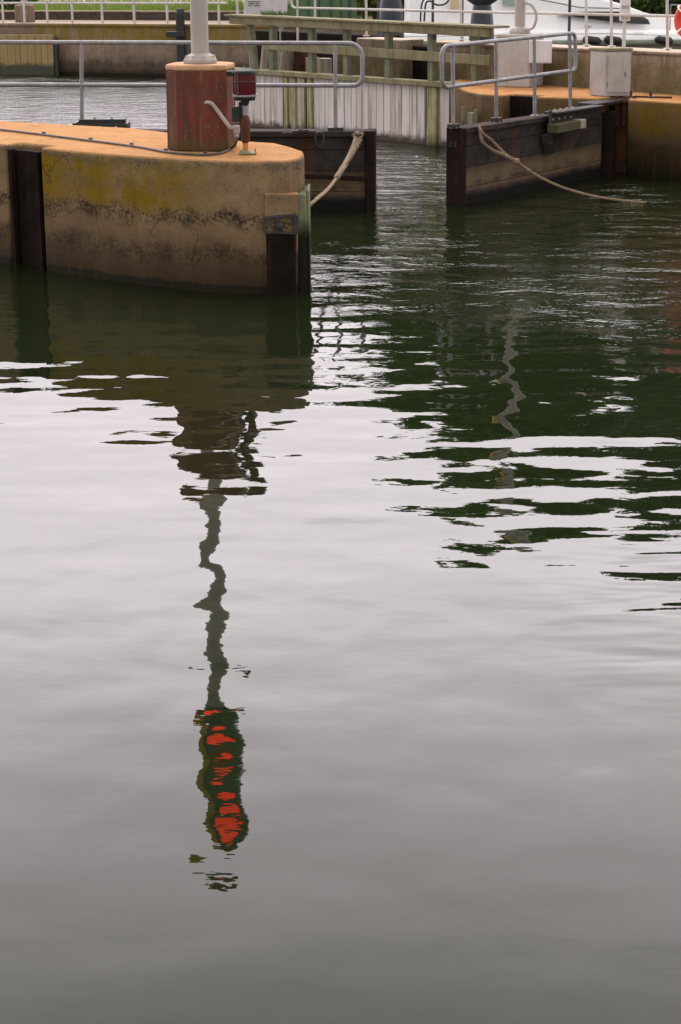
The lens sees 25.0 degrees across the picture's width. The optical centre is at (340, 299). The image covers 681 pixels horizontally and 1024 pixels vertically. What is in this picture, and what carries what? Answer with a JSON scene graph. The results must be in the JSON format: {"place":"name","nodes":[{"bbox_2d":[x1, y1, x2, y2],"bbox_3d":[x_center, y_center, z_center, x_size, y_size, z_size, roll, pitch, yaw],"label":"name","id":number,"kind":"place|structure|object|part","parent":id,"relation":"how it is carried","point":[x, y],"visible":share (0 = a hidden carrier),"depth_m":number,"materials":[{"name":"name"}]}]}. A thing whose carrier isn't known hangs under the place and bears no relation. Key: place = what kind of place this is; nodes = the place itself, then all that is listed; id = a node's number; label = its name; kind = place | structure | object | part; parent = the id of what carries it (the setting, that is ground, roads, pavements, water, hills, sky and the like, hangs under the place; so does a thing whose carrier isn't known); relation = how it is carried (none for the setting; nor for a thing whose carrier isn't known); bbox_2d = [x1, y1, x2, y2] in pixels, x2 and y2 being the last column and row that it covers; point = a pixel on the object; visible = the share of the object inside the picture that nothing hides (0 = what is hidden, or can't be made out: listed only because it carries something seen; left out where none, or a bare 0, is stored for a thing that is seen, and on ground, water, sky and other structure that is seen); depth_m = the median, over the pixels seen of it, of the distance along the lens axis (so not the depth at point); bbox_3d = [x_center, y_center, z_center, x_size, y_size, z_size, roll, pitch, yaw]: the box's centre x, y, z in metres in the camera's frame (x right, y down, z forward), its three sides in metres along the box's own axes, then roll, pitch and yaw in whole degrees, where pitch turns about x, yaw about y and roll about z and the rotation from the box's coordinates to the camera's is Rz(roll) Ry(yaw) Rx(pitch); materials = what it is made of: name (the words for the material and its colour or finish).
{"place":"outdoors","nodes":[
{"label":"outdoors","id":0,"kind":"place"},
{"bbox_2d":[0,0,372,23],"bbox_3d":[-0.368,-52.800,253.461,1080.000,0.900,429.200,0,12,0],"label":"ground","id":1,"kind":"structure","parent":0,"point":[131,21],"depth_m":49.31,"materials":[{"name":"grey concrete"}]},
{"bbox_2d":[0,0,37,10],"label":"bush","id":2,"kind":"object","parent":1,"relation":"on","point":[11,6],"visible":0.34,"depth_m":54.57,"materials":[{"name":"green plant"}]},
{"bbox_2d":[14,0,34,21],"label":"concrete post","id":3,"kind":"object","parent":1,"relation":"on","point":[30,12],"visible":0.68,"depth_m":48.13,"materials":[{"name":"paint"}]},
{"bbox_2d":[0,10,243,20],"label":"kerb wall","id":4,"kind":"structure","parent":1,"relation":"on","point":[96,15],"depth_m":50.06,"materials":[{"name":"concrete"}]},
{"bbox_2d":[355,0,403,19],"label":"bush","id":5,"kind":"object","parent":1,"relation":"on","point":[370,3],"visible":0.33,"depth_m":46.16,"materials":[{"name":"green plant"}]},
{"bbox_2d":[614,0,679,13],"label":"bush","id":6,"kind":"object","parent":1,"relation":"on","point":[648,5],"visible":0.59,"depth_m":46.05,"materials":[{"name":"green plant"}]},
{"bbox_2d":[632,0,680,14],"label":"bush","id":7,"kind":"object","parent":1,"relation":"on","point":[674,7],"visible":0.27,"depth_m":46.51,"materials":[{"name":"green plant"}]},
{"bbox_2d":[290,0,357,18],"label":"shed","id":8,"kind":"structure","parent":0,"point":[351,14],"depth_m":46.18,"materials":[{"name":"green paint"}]},
{"bbox_2d":[0,0,674,16],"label":"grass","id":9,"kind":"structure","parent":0,"point":[230,5],"depth_m":56.58,"materials":[{"name":"green plant"}]},
{"bbox_2d":[0,75,680,1023],"bbox_3d":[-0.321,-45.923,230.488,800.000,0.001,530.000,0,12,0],"label":"water","id":10,"kind":"structure","parent":0,"point":[340,641],"depth_m":7.26,"materials":[{"name":"grey liquid"}]},
{"bbox_2d":[0,121,310,294],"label":"concrete pier","id":11,"kind":"structure","parent":10,"relation":"in","point":[232,221],"depth_m":15.01,"materials":[{"name":"beige concrete"}]},
{"bbox_2d":[0,129,237,155],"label":"power cable","id":12,"kind":"object","parent":11,"relation":"on","point":[165,150],"visible":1,"depth_m":15.65,"materials":[{"name":"rubber"}]},
{"bbox_2d":[0,40,375,209],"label":"lock gate","id":13,"kind":"structure","parent":11,"relation":"attached to","point":[325,152],"depth_m":19.77,"materials":[{"name":"metal"}]},
{"bbox_2d":[165,61,236,150],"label":"plinth","id":14,"kind":"structure","parent":11,"relation":"on","point":[195,122],"depth_m":15.14,"materials":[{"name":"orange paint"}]},
{"bbox_2d":[184,0,216,63],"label":"signal post","id":15,"kind":"object","parent":14,"relation":"on","point":[200,54],"visible":1,"depth_m":15.20,"materials":[{"name":"metal"}]},
{"bbox_2d":[204,100,239,137],"bbox_3d":[-1.189,-1.775,15.110,0.406,0.368,0.096,3,12,14],"label":"cable conduit","id":16,"kind":"object","parent":14,"relation":"attached to","point":[235,129],"visible":1,"depth_m":15.07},
{"bbox_2d":[226,67,257,154],"bbox_3d":[-0.946,-1.825,14.854,0.300,0.840,0.254,0,12,0],"label":"signal lantern","id":17,"kind":"object","parent":11,"relation":"on","point":[244,80],"visible":1,"depth_m":14.76,"materials":[{"name":"red paint"}]},
{"bbox_2d":[310,131,362,206],"bbox_3d":[-0.084,-1.464,17.370,0.168,0.426,4.731,1,12,7],"label":"mooring rope","id":18,"kind":"object","parent":11,"relation":"attached to","point":[357,136],"visible":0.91,"depth_m":18.83,"materials":[{"name":"beige fabric"}]},
{"bbox_2d":[0,22,376,76],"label":"quay wall","id":19,"kind":"structure","parent":10,"relation":"in","point":[130,60],"depth_m":46.34,"materials":[{"name":"brown concrete"}]},
{"bbox_2d":[0,35,59,74],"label":"timber fender","id":20,"kind":"object","parent":19,"relation":"attached to","point":[15,59],"visible":0.56,"depth_m":47.16,"materials":[{"name":"wood"}]},
{"bbox_2d":[0,0,238,23],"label":"railing","id":21,"kind":"object","parent":19,"relation":"on","point":[101,2],"visible":0.91,"depth_m":46.72,"materials":[{"name":"white metal"}]},
{"bbox_2d":[166,8,185,61],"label":"mooring bollard","id":22,"kind":"object","parent":19,"relation":"attached to","point":[179,33],"visible":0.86,"depth_m":45.26,"materials":[{"name":"metal"}]},
{"bbox_2d":[260,49,268,68],"bbox_3d":[-1.485,-3.882,31.106,0.429,2.679,0.290,11,17,44],"label":"timber pile","id":23,"kind":"object","parent":10,"relation":"in","point":[264,63],"visible":0.09,"depth_m":30.77,"materials":[{"name":"grey wood"}]},
{"bbox_2d":[277,50,281,69],"bbox_3d":[-1.293,-3.913,31.256,0.397,2.675,0.290,11,17,44],"label":"timber pile","id":24,"kind":"object","parent":10,"relation":"in","point":[279,53],"visible":0.07,"depth_m":30.97,"materials":[{"name":"grey wood"}]},
{"bbox_2d":[279,51,294,70],"bbox_3d":[-1.088,-3.803,30.689,0.561,2.694,0.290,11,17,44],"label":"timber pile","id":25,"kind":"object","parent":10,"relation":"in","point":[287,61],"visible":0.09,"depth_m":30.34,"materials":[{"name":"grey wood"}]},
{"bbox_2d":[295,52,307,71],"bbox_3d":[-0.749,-3.758,30.542,0.300,2.662,0.300,0,12,0],"label":"timber pile","id":26,"kind":"object","parent":10,"relation":"in","point":[300,61],"visible":0.09,"depth_m":30.24,"materials":[{"name":"wood"}]},
{"bbox_2d":[306,57,318,72],"bbox_3d":[-0.529,-3.554,30.194,0.300,2.404,0.300,0,12,0],"label":"timber pile","id":27,"kind":"object","parent":10,"relation":"in","point":[316,64],"visible":0.14,"depth_m":29.90,"materials":[{"name":"grey wood"}]},
{"bbox_2d":[318,58,331,73],"bbox_3d":[-0.313,-3.477,29.820,0.304,2.406,0.306,0,12,0],"label":"timber pile","id":28,"kind":"object","parent":10,"relation":"in","point":[324,65],"visible":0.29,"depth_m":29.48,"materials":[{"name":"grey wood"}]},
{"bbox_2d":[224,14,509,146],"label":"timber jetty","id":29,"kind":"object","parent":10,"relation":"in","point":[388,107],"visible":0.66,"depth_m":28.25,"materials":[{"name":"wood"}]},
{"bbox_2d":[244,0,287,67],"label":"notice board","id":30,"kind":"object","parent":29,"relation":"on","point":[254,6],"visible":0.59,"depth_m":32.42,"materials":[{"name":"paint"}]},
{"bbox_2d":[260,10,287,14],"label":"weeds","id":31,"kind":"object","parent":29,"relation":"on","point":[275,13],"visible":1,"depth_m":29.85,"materials":[{"name":"green plant"}]},
{"bbox_2d":[255,30,680,94],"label":"lock wall","id":32,"kind":"structure","parent":10,"relation":"on","point":[653,70],"depth_m":26.83,"materials":[{"name":"concrete"}]},
{"bbox_2d":[377,0,379,33],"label":"pole","id":33,"kind":"object","parent":32,"relation":"on","point":[378,12],"visible":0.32,"depth_m":32.43,"materials":[{"name":"grey metal"}]},
{"bbox_2d":[431,0,433,21],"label":"pole","id":34,"kind":"object","parent":32,"relation":"on","point":[432,8],"visible":0.32,"depth_m":28.89,"materials":[{"name":"white metal"}]},
{"bbox_2d":[462,0,463,22],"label":"pole","id":35,"kind":"object","parent":32,"relation":"on","point":[462,9],"visible":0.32,"depth_m":27.71,"materials":[{"name":"white metal"}]},
{"bbox_2d":[467,0,496,40],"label":"bollard","id":36,"kind":"structure","parent":32,"relation":"on","point":[482,18],"depth_m":28.36,"materials":[{"name":"black metal"}]},
{"bbox_2d":[290,0,674,56],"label":"railing","id":37,"kind":"object","parent":32,"relation":"on","point":[611,14],"visible":0.73,"depth_m":26.19,"materials":[{"name":"white metal"}]},
{"bbox_2d":[674,5,680,35],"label":"lifebuoy","id":38,"kind":"object","parent":37,"relation":"hanging from","point":[677,20],"visible":1,"depth_m":23.71,"materials":[{"name":"plastic"}]},
{"bbox_2d":[567,0,570,44],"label":"pole","id":39,"kind":"object","parent":32,"relation":"on","point":[569,16],"visible":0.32,"depth_m":25.96,"materials":[{"name":"grey metal"}]},
{"bbox_2d":[619,0,630,47],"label":"service pedestal","id":40,"kind":"object","parent":32,"relation":"on","point":[625,5],"visible":0.97,"depth_m":24.86,"materials":[{"name":"white paint"}]},
{"bbox_2d":[404,0,680,49],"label":"motor boat","id":41,"kind":"object","parent":10,"relation":"on","point":[645,32],"visible":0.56,"depth_m":37.22,"materials":[{"name":"paint"}]},
{"bbox_2d":[420,0,448,21],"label":"water hose","id":42,"kind":"object","parent":41,"relation":"attached to","point":[427,1],"visible":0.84,"depth_m":36.66,"materials":[{"name":"rubber"}]},
{"bbox_3d":[4.180,-7.212,37.087,0.544,0.206,0.100,0,12,0],"label":"cabin window","id":43,"kind":"part","parent":41,"relation":"part of","materials":[{"name":"green glass"}]},
{"bbox_3d":[6.375,-6.806,37.115,2.242,0.320,0.021,0,12,0],"label":"window frame","id":44,"kind":"part","parent":41,"relation":"part of","materials":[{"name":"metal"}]},
{"bbox_3d":[6.376,-6.820,37.184,2.234,0.297,0.120,0,12,0],"label":"side window","id":45,"kind":"part","parent":41,"relation":"part of","materials":[{"name":"black glass"}]},
{"bbox_2d":[449,79,680,179],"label":"concrete pier","id":46,"kind":"structure","parent":10,"relation":"in","point":[648,137],"depth_m":23.20,"materials":[{"name":"concrete"}]},
{"bbox_2d":[461,106,477,124],"bbox_3d":[2.052,-2.456,24.452,0.101,1.209,0.369,-7,14,-28],"label":"fender bracket","id":47,"kind":"object","parent":46,"relation":"attached to","point":[472,117],"visible":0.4,"depth_m":24.27,"materials":[{"name":"green paint"}]},
{"bbox_2d":[495,33,543,86],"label":"plinth","id":48,"kind":"structure","parent":46,"relation":"on","point":[513,58],"depth_m":25.40,"materials":[{"name":"concrete"}]},
{"bbox_2d":[509,0,537,33],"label":"signal post","id":49,"kind":"object","parent":48,"relation":"on","point":[519,27],"visible":1,"depth_m":25.44,"materials":[{"name":"metal"}]},
{"bbox_2d":[529,40,551,62],"bbox_3d":[3.285,-4.085,25.284,0.388,0.370,0.327,0,12,0],"label":"junction box","id":50,"kind":"object","parent":48,"relation":"attached to","point":[543,51],"visible":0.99,"depth_m":25.14,"materials":[{"name":"white paint"}]},
{"bbox_2d":[530,42,551,61],"bbox_3d":[3.285,-4.057,25.150,0.340,0.335,0.018,1,12,6],"label":"box door","id":51,"kind":"structure","parent":50,"relation":"in","point":[543,49],"depth_m":25.14,"materials":[{"name":"white paint"}]},
{"bbox_2d":[439,31,621,205],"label":"lock gate","id":52,"kind":"structure","parent":46,"relation":"attached to","point":[565,145],"depth_m":21.29,"materials":[{"name":"wood"}]},
{"bbox_2d":[477,125,643,201],"bbox_3d":[3.033,-1.764,20.305,2.482,1.125,0.338,0,12,0],"label":"mooring rope","id":53,"kind":"object","parent":52,"relation":"hanging from","point":[501,151],"visible":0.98,"depth_m":20.38,"materials":[{"name":"beige fabric"}]},
{"bbox_2d":[589,47,632,95],"bbox_3d":[4.136,-3.487,23.501,0.584,0.725,0.364,-2,12,-7],"label":"utility cabinet","id":54,"kind":"object","parent":46,"relation":"on","point":[610,71],"visible":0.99,"depth_m":23.38,"materials":[{"name":"metal"}]},
{"bbox_3d":[4.232,-3.435,23.359,0.347,0.569,0.008,-2,12,-7],"label":"cabinet door","id":55,"kind":"part","parent":54,"relation":"part of","materials":[{"name":"metal"}]},
{"bbox_2d":[628,91,647,97],"bbox_3d":[4.524,-3.099,23.183,0.367,0.100,0.095,3,13,18],"label":"mooring pin","id":56,"kind":"object","parent":46,"relation":"on","point":[630,96],"visible":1,"depth_m":23.19,"materials":[{"name":"black metal"}]},
{"bbox_2d":[647,91,671,97],"bbox_3d":[4.797,-3.075,23.061,0.367,0.100,0.095,3,13,18],"label":"mooring pin","id":57,"kind":"object","parent":46,"relation":"on","point":[650,95],"visible":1,"depth_m":23.07,"materials":[{"name":"black metal"}]},
{"bbox_2d":[380,0,403,37],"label":"lamp column","id":58,"kind":"structure","parent":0,"point":[391,15],"depth_m":35.17,"materials":[{"name":"black metal"}]}
]}

